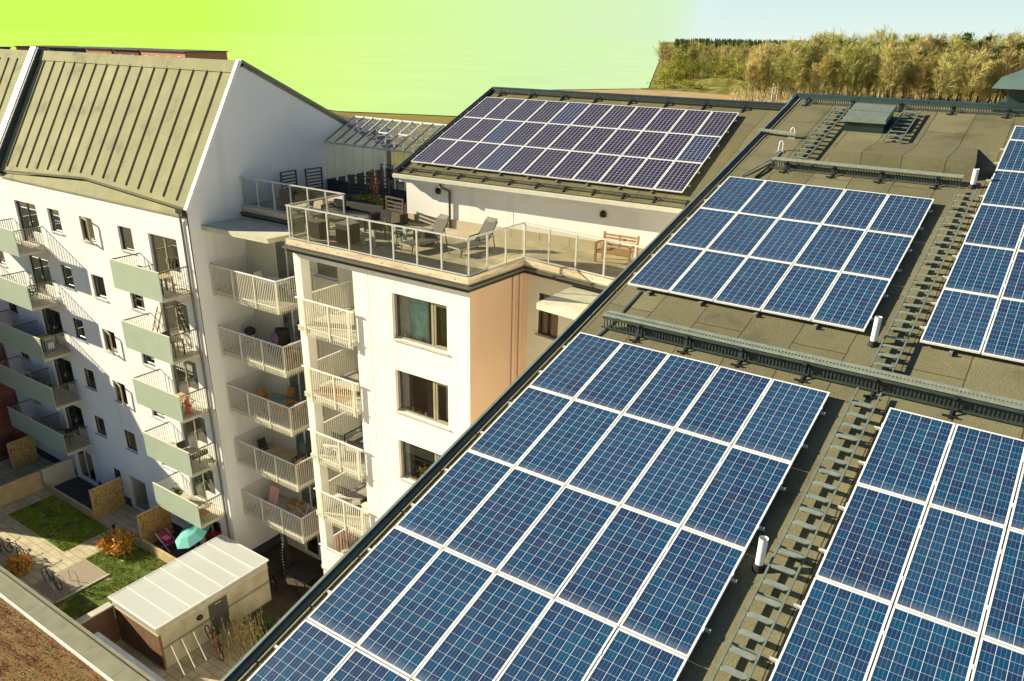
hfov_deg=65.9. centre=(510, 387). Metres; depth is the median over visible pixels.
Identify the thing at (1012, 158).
solar panel
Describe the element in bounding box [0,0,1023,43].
sky
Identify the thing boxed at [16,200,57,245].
balcony door
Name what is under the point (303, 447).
chair
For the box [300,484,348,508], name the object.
balcony door
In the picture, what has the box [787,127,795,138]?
safety loop
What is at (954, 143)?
apartment building
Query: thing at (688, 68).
willow tree
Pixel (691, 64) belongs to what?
willow tree
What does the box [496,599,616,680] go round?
solar panel
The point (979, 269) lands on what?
solar panel
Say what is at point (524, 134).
solar panel
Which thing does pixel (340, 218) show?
table
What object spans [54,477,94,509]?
shaded patio
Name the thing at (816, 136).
roof ladder
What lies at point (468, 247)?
glass railing
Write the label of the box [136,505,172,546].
garden partition
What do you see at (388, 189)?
trellis screen
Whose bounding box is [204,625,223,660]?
bicycle
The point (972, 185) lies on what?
vent pipe
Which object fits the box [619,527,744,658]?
solar panel
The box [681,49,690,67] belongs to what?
bare tree
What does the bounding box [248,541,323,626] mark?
patio deck
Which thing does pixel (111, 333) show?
window
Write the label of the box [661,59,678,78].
willow tree
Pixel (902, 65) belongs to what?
budding tree
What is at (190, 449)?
table
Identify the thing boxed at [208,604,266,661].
ornamental grass
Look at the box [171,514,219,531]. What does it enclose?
window
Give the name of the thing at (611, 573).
solar panel
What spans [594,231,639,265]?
garden bench
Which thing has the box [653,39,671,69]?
bare tree
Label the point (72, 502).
fence
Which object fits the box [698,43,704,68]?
budding tree
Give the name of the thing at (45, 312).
window
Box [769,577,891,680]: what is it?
solar panel
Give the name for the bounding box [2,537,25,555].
bicycle
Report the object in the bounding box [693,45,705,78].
willow tree
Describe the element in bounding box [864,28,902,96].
budding tree
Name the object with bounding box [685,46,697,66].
budding tree
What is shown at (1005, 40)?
budding tree
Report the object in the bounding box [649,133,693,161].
solar panel
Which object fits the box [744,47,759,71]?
budding tree
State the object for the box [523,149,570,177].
solar panel
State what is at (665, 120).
solar panel
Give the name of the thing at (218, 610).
door
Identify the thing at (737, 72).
willow tree
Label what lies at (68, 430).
chair
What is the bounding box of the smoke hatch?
[842,103,896,133]
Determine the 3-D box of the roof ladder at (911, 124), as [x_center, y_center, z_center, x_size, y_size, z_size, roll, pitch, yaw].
[11.138,-7.421,22.451,0.458,0.160,2.444,17,44,31]
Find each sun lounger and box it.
[399,214,449,253]
[447,216,497,257]
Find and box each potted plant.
[25,278,40,300]
[170,482,183,495]
[286,279,296,295]
[301,389,307,414]
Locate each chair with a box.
[64,428,73,444]
[155,528,174,552]
[161,331,176,348]
[176,440,186,449]
[199,503,212,520]
[253,270,272,291]
[257,387,274,407]
[257,437,268,456]
[262,484,278,515]
[265,403,281,420]
[271,573,287,593]
[280,386,294,407]
[287,458,301,478]
[290,400,303,421]
[293,441,306,463]
[295,580,308,598]
[312,560,323,581]
[340,185,347,196]
[374,210,391,235]
[382,217,401,241]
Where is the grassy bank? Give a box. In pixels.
[639,78,825,95]
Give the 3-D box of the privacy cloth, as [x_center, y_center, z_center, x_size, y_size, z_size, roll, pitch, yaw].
[-7.487,6.823,35.719,0.020,1.050,2.290,17,28,31]
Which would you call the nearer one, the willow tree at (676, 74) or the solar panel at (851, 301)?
the solar panel at (851, 301)
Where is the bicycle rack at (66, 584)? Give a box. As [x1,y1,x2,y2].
[45,569,81,599]
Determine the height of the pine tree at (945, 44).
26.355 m
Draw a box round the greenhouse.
[324,116,446,202]
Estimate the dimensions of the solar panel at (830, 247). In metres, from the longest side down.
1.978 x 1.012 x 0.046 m
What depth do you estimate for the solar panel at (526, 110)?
32.99 m
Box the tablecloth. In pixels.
[269,395,288,402]
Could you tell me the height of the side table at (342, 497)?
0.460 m
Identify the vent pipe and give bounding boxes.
[752,535,768,573]
[867,316,882,347]
[968,169,979,189]
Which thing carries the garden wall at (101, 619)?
on the courtyard paving
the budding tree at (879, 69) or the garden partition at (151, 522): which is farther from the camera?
the budding tree at (879, 69)
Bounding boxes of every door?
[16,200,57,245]
[42,308,85,347]
[54,358,95,394]
[65,405,104,439]
[77,451,119,482]
[150,227,199,301]
[162,300,208,361]
[172,361,216,416]
[182,419,224,469]
[191,473,231,516]
[208,595,230,635]
[281,309,295,341]
[288,372,331,405]
[294,430,342,459]
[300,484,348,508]
[305,534,348,557]
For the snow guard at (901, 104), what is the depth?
23.26 m
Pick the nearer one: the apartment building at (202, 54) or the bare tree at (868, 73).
the apartment building at (202, 54)
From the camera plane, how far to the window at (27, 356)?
46.23 m
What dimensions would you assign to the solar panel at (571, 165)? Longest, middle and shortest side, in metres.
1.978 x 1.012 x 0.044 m
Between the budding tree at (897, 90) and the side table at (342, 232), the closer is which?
the side table at (342, 232)
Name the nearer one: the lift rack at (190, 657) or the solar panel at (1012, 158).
the solar panel at (1012, 158)
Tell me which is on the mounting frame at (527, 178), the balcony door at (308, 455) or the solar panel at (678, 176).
the solar panel at (678, 176)
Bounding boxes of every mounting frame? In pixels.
[274,345,825,660]
[416,103,736,193]
[634,185,932,329]
[769,426,1022,675]
[919,148,1019,356]
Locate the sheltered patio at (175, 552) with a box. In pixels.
[152,531,199,557]
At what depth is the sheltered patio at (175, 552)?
40.68 m
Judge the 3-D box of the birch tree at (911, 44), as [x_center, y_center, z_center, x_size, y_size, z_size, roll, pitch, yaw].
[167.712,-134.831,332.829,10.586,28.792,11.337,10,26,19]
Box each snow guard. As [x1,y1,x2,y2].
[399,166,690,206]
[494,87,786,112]
[601,310,1023,426]
[770,157,964,189]
[801,97,1023,118]
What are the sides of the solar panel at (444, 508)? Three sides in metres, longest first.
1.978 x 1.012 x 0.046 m
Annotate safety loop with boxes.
[775,141,784,152]
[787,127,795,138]
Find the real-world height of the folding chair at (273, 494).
1.262 m
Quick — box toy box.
[37,334,56,352]
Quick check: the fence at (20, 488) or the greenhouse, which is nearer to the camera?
the greenhouse
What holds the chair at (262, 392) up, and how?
on the apartment building at (444, 363)
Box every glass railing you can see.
[239,176,344,236]
[285,204,644,278]
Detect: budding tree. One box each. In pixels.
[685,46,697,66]
[696,42,713,78]
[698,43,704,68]
[719,42,731,68]
[727,45,737,67]
[742,45,751,66]
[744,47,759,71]
[745,40,770,59]
[745,64,762,99]
[753,59,774,100]
[763,42,782,95]
[772,50,793,100]
[781,35,806,83]
[784,36,807,97]
[789,39,812,84]
[801,37,822,57]
[809,53,837,93]
[819,37,834,54]
[821,28,848,93]
[821,29,847,61]
[823,41,844,94]
[832,40,859,93]
[840,40,873,95]
[843,43,860,95]
[845,30,857,45]
[849,40,870,95]
[861,51,881,96]
[862,24,889,50]
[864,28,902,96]
[866,39,879,96]
[869,46,898,96]
[887,56,908,97]
[891,44,907,97]
[898,55,927,98]
[921,54,939,98]
[924,54,944,99]
[930,48,964,99]
[932,45,957,99]
[938,40,972,100]
[953,47,995,101]
[953,59,981,99]
[958,41,990,101]
[975,35,1004,102]
[978,60,997,102]
[994,35,1019,102]
[996,62,1021,98]
[1009,27,1023,42]
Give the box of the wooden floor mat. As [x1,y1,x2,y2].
[313,383,359,401]
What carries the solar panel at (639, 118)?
on the mounting frame at (527, 178)
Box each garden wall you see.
[40,458,75,486]
[75,602,119,642]
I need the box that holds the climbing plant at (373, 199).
[351,169,386,205]
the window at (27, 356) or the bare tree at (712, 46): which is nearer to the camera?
the window at (27, 356)
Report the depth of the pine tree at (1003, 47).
293.99 m
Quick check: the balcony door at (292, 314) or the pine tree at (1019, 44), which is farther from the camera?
the pine tree at (1019, 44)
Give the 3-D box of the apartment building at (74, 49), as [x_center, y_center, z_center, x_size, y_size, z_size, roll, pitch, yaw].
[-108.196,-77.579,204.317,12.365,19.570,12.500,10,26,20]
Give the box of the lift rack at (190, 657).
[170,632,213,677]
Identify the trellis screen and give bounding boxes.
[280,170,297,188]
[304,167,323,191]
[346,175,367,200]
[369,175,392,209]
[379,164,393,187]
[385,196,407,224]
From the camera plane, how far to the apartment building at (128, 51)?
186.71 m
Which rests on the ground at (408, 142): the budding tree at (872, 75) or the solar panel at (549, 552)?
the budding tree at (872, 75)
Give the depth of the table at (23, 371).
44.94 m
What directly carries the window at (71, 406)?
in the apartment building at (116, 170)
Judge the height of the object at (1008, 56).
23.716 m
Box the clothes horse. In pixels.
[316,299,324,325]
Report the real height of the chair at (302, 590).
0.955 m
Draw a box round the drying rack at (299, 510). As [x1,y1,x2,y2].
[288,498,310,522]
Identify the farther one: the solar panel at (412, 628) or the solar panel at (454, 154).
the solar panel at (454, 154)
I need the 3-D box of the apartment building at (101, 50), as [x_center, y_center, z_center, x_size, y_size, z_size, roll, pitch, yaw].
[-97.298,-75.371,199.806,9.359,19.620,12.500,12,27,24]
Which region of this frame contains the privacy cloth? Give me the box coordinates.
[334,530,360,552]
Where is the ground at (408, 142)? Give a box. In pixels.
[308,42,1007,549]
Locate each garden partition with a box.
[6,435,38,470]
[88,477,126,519]
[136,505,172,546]
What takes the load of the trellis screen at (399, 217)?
on the apartment building at (444, 363)
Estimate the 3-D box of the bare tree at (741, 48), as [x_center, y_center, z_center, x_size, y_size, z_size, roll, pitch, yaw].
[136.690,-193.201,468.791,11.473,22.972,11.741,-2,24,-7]
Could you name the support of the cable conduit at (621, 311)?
on the apartment building at (954, 143)
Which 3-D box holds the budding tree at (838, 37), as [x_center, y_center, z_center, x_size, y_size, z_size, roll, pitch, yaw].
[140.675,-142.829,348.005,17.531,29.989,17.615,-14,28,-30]
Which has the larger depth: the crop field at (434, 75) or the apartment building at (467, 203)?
the crop field at (434, 75)
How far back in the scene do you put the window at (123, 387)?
42.59 m
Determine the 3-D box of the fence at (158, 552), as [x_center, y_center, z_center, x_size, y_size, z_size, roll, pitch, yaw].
[-16.790,8.623,39.256,5.240,0.542,0.110,17,28,31]
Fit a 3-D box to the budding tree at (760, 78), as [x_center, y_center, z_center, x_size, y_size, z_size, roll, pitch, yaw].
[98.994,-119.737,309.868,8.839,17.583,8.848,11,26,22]
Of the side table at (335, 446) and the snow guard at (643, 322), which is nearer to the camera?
the snow guard at (643, 322)
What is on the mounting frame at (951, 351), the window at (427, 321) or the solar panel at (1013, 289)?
the solar panel at (1013, 289)
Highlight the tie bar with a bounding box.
[759,128,796,135]
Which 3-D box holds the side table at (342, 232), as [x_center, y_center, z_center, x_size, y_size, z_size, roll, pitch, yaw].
[-5.881,-5.634,28.517,0.650,0.690,0.630,17,28,31]
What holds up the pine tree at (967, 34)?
on the ground at (408, 142)
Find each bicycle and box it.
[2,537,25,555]
[39,564,62,589]
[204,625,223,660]
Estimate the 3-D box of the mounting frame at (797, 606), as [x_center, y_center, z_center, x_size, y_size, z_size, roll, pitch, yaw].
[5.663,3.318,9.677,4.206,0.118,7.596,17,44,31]
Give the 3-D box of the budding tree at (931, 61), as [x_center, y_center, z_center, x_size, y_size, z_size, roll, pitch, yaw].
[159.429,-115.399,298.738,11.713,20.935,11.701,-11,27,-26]
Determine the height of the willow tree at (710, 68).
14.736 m
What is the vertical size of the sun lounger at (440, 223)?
1.089 m
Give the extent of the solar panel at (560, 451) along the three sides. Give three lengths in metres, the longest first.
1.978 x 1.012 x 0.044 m
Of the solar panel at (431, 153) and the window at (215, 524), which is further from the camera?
the window at (215, 524)
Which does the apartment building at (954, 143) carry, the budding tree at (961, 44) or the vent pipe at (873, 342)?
the vent pipe at (873, 342)
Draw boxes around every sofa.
[279,187,313,207]
[345,201,384,228]
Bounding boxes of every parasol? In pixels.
[175,524,209,548]
[282,535,293,577]
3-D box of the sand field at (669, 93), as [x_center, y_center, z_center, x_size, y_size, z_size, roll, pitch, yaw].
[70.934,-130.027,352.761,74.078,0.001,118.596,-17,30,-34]
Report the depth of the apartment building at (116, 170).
37.37 m
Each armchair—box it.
[267,327,289,356]
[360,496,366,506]
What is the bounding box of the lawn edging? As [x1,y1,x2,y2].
[55,574,109,602]
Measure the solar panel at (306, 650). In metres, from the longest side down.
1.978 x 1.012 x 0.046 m
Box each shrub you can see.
[654,77,671,87]
[696,79,708,89]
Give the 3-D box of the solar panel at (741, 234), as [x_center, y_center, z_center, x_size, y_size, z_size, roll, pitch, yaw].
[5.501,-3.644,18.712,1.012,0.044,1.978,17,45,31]
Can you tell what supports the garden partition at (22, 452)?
on the courtyard paving
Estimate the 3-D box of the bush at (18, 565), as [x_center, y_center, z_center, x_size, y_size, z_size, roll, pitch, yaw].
[-24.184,8.589,38.778,1.479,0.821,1.609,-6,25,-16]
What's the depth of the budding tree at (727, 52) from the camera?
493.28 m
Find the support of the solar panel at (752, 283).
on the mounting frame at (701, 302)
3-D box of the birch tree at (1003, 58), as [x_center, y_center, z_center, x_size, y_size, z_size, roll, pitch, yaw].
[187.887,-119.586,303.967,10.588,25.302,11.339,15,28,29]
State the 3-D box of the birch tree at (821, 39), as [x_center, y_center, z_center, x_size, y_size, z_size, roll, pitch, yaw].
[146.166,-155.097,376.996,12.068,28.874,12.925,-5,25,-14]
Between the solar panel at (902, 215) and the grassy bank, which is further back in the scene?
the grassy bank
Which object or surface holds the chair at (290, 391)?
on the apartment building at (444, 363)
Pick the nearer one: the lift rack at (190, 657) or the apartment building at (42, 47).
the lift rack at (190, 657)
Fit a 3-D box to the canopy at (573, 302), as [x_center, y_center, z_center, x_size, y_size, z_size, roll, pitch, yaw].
[3.163,-2.328,24.055,4.698,0.210,2.425,20,30,36]
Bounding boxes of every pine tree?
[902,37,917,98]
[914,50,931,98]
[927,40,946,99]
[956,31,983,100]
[968,35,995,100]
[988,45,1007,102]
[1003,41,1023,98]
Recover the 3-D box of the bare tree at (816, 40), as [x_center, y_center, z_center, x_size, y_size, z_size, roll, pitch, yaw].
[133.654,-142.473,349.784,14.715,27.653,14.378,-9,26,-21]
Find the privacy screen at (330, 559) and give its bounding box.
[320,546,341,569]
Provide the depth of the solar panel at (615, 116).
31.09 m
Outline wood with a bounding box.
[672,38,995,53]
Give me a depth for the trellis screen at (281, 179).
35.35 m
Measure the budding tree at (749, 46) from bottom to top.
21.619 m
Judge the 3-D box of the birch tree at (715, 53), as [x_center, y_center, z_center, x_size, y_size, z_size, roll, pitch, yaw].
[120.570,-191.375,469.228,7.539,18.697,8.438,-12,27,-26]
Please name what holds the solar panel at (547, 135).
on the mounting frame at (527, 178)
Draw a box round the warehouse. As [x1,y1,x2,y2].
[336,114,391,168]
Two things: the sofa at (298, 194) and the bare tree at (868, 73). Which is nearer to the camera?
the sofa at (298, 194)
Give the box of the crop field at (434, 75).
[0,30,665,115]
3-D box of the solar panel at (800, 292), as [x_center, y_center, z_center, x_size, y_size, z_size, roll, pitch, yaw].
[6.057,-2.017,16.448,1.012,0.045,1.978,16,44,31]
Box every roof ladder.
[710,387,881,680]
[790,104,850,164]
[870,187,976,371]
[882,109,920,142]
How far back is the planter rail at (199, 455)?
36.46 m
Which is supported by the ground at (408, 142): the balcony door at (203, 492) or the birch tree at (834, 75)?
the birch tree at (834, 75)
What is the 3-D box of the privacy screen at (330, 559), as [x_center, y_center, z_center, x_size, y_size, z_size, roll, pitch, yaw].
[-7.165,7.703,33.833,2.700,1.100,0.015,17,28,31]
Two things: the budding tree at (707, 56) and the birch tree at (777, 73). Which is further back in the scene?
the budding tree at (707, 56)
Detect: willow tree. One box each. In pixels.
[656,67,671,80]
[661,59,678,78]
[665,59,684,78]
[669,51,692,75]
[671,68,688,81]
[678,62,697,79]
[685,58,704,79]
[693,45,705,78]
[696,59,721,78]
[699,54,724,75]
[709,61,733,78]
[719,55,741,77]
[726,68,743,79]
[731,60,747,80]
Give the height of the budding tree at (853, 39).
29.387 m
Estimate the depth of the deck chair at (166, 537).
40.58 m
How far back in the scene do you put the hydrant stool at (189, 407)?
35.53 m
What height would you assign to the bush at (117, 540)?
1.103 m
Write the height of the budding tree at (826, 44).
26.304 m
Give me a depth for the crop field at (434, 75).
725.91 m
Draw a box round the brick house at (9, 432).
[0,343,24,461]
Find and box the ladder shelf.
[152,307,162,331]
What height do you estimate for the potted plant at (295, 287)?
0.866 m
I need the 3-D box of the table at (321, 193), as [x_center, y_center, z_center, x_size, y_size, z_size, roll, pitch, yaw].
[-7.659,-7.869,33.462,1.300,0.720,0.700,17,28,31]
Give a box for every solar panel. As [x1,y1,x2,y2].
[247,619,354,680]
[307,526,441,647]
[327,648,409,680]
[357,549,494,678]
[395,450,513,548]
[411,138,457,163]
[412,572,553,680]
[432,140,478,166]
[439,117,482,139]
[444,467,564,571]
[453,142,500,168]
[459,118,503,141]
[463,97,505,117]
[468,386,572,466]
[476,144,522,171]
[480,120,524,143]
[484,98,525,119]
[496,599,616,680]
[497,486,619,598]
[499,146,545,174]
[502,122,546,146]
[505,99,546,121]
[515,400,621,485]
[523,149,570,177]
[525,123,569,148]
[526,101,568,122]
[529,332,622,399]
[547,125,592,150]
[547,151,594,180]
[549,102,590,124]
[555,506,679,626]
[566,414,673,505]
[571,104,613,126]
[572,127,616,153]
[572,153,620,182]
[574,343,669,413]
[585,628,687,680]
[594,105,636,128]
[597,129,641,155]
[599,156,646,185]
[618,106,661,130]
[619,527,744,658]
[621,429,730,527]
[622,131,667,158]
[623,354,718,429]
[626,158,673,189]
[627,243,704,292]
[643,108,686,132]
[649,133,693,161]
[654,161,702,192]
[666,208,736,249]
[669,109,712,135]
[669,250,746,301]
[675,366,772,445]
[676,135,721,163]
[682,446,791,550]
[695,111,738,136]
[700,176,765,212]
[706,213,777,257]
[714,257,791,310]
[732,379,829,463]
[738,180,804,218]
[749,219,820,264]
[761,264,839,320]
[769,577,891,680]
[779,185,845,223]
[794,224,865,272]
[811,272,890,331]
[815,484,926,604]
[822,189,888,230]
[841,231,913,279]
[856,407,955,503]
[867,194,933,236]
[868,606,978,680]
[894,505,1005,635]
[920,289,998,353]
[929,424,1023,526]
[943,243,1015,297]
[963,204,1023,249]
[970,637,1023,680]
[981,170,1023,208]
[981,298,1023,362]
[981,529,1023,651]
[996,140,1023,171]
[1001,251,1023,300]
[1008,462,1023,532]
[1009,126,1023,140]
[1017,232,1023,250]
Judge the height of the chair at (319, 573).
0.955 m
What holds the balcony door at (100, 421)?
in the apartment building at (116, 170)
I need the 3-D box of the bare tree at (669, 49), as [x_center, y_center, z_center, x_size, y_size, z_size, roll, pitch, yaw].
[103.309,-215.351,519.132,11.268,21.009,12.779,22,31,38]
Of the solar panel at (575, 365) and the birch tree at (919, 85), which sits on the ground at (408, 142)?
the birch tree at (919, 85)
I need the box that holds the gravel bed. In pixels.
[32,559,106,601]
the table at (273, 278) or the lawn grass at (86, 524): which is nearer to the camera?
the table at (273, 278)
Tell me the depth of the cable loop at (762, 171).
21.48 m
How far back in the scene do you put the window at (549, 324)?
27.96 m
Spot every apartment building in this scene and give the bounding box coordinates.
[0,46,385,553]
[14,45,71,50]
[46,46,120,52]
[84,47,152,53]
[112,48,156,54]
[139,49,227,59]
[209,180,633,573]
[220,93,1023,680]
[392,87,785,331]
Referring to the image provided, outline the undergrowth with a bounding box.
[727,84,1002,103]
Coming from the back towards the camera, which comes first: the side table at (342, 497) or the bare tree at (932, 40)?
the bare tree at (932, 40)
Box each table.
[17,369,30,376]
[159,273,174,294]
[170,336,184,357]
[175,392,188,411]
[185,446,200,466]
[256,276,289,298]
[263,393,295,418]
[263,445,296,473]
[283,564,316,587]
[284,349,298,368]
[286,498,304,515]
[308,218,329,238]
[312,191,345,205]
[323,440,344,459]
[325,213,366,231]
[330,493,352,512]
[334,220,360,243]
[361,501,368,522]
[412,227,434,245]
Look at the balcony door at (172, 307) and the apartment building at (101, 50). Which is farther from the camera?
the apartment building at (101, 50)
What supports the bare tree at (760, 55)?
on the ground at (408, 142)
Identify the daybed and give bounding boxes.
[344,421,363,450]
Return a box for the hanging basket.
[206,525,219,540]
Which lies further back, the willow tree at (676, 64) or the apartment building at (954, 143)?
the willow tree at (676, 64)
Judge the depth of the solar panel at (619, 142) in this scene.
29.44 m
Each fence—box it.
[0,470,43,506]
[43,482,94,519]
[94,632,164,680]
[141,538,176,562]
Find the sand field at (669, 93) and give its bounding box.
[565,89,787,102]
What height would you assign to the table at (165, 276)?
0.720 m
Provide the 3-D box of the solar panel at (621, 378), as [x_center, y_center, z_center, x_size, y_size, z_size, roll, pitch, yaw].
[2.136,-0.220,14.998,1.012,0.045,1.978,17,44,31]
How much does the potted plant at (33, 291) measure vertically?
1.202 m
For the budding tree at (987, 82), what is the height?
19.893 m
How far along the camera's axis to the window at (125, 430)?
42.03 m
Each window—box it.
[0,255,44,273]
[7,302,55,320]
[18,201,33,223]
[20,352,65,365]
[31,399,75,409]
[73,318,116,348]
[84,368,125,397]
[93,275,144,307]
[94,415,135,443]
[103,329,153,361]
[114,381,128,406]
[124,430,138,454]
[130,293,186,322]
[141,354,194,377]
[151,410,202,429]
[160,463,209,478]
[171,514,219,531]
[313,262,338,282]
[318,314,343,346]
[391,293,448,355]
[394,370,449,430]
[397,440,440,484]
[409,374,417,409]
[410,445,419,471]
[534,293,557,340]
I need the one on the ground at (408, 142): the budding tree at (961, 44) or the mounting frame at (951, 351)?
the budding tree at (961, 44)
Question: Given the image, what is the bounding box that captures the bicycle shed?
[108,534,271,669]
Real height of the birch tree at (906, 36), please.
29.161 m
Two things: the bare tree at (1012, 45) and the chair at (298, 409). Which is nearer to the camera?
the chair at (298, 409)
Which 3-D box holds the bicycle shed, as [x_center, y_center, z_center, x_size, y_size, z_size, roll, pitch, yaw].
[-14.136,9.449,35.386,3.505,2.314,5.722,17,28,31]
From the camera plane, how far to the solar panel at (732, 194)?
20.42 m
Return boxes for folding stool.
[360,228,375,246]
[394,226,406,242]
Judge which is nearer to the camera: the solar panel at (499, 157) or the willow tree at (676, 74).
the solar panel at (499, 157)
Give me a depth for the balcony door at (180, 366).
37.00 m
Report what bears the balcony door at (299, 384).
in the apartment building at (444, 363)
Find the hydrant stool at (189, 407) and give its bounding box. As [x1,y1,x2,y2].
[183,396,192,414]
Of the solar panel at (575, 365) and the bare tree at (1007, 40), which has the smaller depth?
the solar panel at (575, 365)
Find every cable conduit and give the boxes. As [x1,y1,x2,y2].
[596,290,640,335]
[741,150,779,175]
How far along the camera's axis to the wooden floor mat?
31.29 m
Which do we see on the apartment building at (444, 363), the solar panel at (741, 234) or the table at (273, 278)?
the table at (273, 278)
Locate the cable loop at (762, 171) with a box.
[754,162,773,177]
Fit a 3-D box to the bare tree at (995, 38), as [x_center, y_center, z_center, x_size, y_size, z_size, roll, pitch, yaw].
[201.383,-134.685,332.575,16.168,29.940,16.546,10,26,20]
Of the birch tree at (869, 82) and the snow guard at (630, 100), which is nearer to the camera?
the snow guard at (630, 100)
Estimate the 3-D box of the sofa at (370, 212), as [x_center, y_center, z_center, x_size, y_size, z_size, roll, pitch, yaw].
[-5.946,-6.820,31.061,1.900,0.730,0.800,15,28,28]
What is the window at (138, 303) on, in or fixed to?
in the apartment building at (116, 170)
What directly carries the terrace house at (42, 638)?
on the ground at (408, 142)
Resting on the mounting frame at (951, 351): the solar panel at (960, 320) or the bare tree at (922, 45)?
the solar panel at (960, 320)
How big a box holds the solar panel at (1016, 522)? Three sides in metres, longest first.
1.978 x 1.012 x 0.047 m
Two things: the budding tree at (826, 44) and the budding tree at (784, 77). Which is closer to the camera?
the budding tree at (784, 77)
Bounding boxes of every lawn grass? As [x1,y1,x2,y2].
[11,495,108,550]
[53,542,165,630]
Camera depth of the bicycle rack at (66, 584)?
37.31 m
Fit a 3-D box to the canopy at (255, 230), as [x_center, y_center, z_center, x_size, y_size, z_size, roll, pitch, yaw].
[-10.634,-6.521,32.685,4.130,0.190,2.120,17,28,31]
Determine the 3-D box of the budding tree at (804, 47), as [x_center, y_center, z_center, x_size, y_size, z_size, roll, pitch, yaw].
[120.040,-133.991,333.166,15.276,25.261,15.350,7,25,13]
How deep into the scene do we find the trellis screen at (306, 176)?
36.33 m
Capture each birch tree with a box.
[709,49,720,77]
[746,53,756,91]
[763,54,780,101]
[767,58,782,95]
[793,58,811,92]
[801,57,812,92]
[802,62,821,93]
[809,52,824,93]
[815,31,827,91]
[823,59,847,94]
[863,55,876,96]
[892,32,914,96]
[905,32,921,97]
[907,60,929,98]
[937,32,962,99]
[976,61,999,102]
[988,42,1010,101]
[1009,49,1023,73]
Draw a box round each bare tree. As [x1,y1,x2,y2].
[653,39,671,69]
[664,46,673,64]
[672,48,681,76]
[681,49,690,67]
[687,40,701,65]
[705,42,718,69]
[728,49,735,71]
[733,43,748,71]
[745,50,769,99]
[755,45,780,96]
[763,43,785,97]
[783,51,809,97]
[806,43,824,92]
[808,35,828,93]
[818,44,844,93]
[850,33,873,93]
[852,50,874,95]
[873,35,913,96]
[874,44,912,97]
[892,38,912,94]
[900,32,941,98]
[912,32,953,99]
[929,32,951,98]
[930,35,956,99]
[939,33,976,100]
[944,47,970,100]
[977,29,1004,102]
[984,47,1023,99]
[996,32,1020,101]
[996,33,1023,100]
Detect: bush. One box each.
[3,551,36,575]
[92,527,139,559]
[242,612,279,644]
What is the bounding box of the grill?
[244,326,255,346]
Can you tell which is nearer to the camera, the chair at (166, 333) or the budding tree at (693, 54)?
the chair at (166, 333)
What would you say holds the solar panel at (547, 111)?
on the mounting frame at (527, 178)
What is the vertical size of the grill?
0.962 m
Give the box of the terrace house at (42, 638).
[0,566,155,680]
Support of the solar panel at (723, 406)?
on the mounting frame at (708, 630)
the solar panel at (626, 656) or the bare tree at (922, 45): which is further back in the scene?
the bare tree at (922, 45)
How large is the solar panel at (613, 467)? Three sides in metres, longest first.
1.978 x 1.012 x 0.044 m
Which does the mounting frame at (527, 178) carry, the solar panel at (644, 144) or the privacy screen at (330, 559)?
the solar panel at (644, 144)
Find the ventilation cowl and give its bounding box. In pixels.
[992,69,1023,113]
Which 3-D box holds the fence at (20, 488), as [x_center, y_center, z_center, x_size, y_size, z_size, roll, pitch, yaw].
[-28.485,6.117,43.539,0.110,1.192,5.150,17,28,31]
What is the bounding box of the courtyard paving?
[0,451,320,680]
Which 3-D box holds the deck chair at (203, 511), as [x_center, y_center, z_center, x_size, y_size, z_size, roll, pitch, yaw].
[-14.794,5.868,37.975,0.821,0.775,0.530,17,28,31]
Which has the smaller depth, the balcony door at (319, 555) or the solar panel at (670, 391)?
the solar panel at (670, 391)
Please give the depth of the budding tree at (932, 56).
301.19 m
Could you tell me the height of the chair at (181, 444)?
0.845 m
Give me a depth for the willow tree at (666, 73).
439.25 m
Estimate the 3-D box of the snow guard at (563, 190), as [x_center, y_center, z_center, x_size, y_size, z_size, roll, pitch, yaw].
[1.505,-7.127,27.995,13.710,0.212,0.381,15,27,27]
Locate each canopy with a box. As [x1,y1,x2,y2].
[201,217,306,243]
[536,286,600,319]
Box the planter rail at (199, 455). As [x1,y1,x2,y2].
[191,447,207,459]

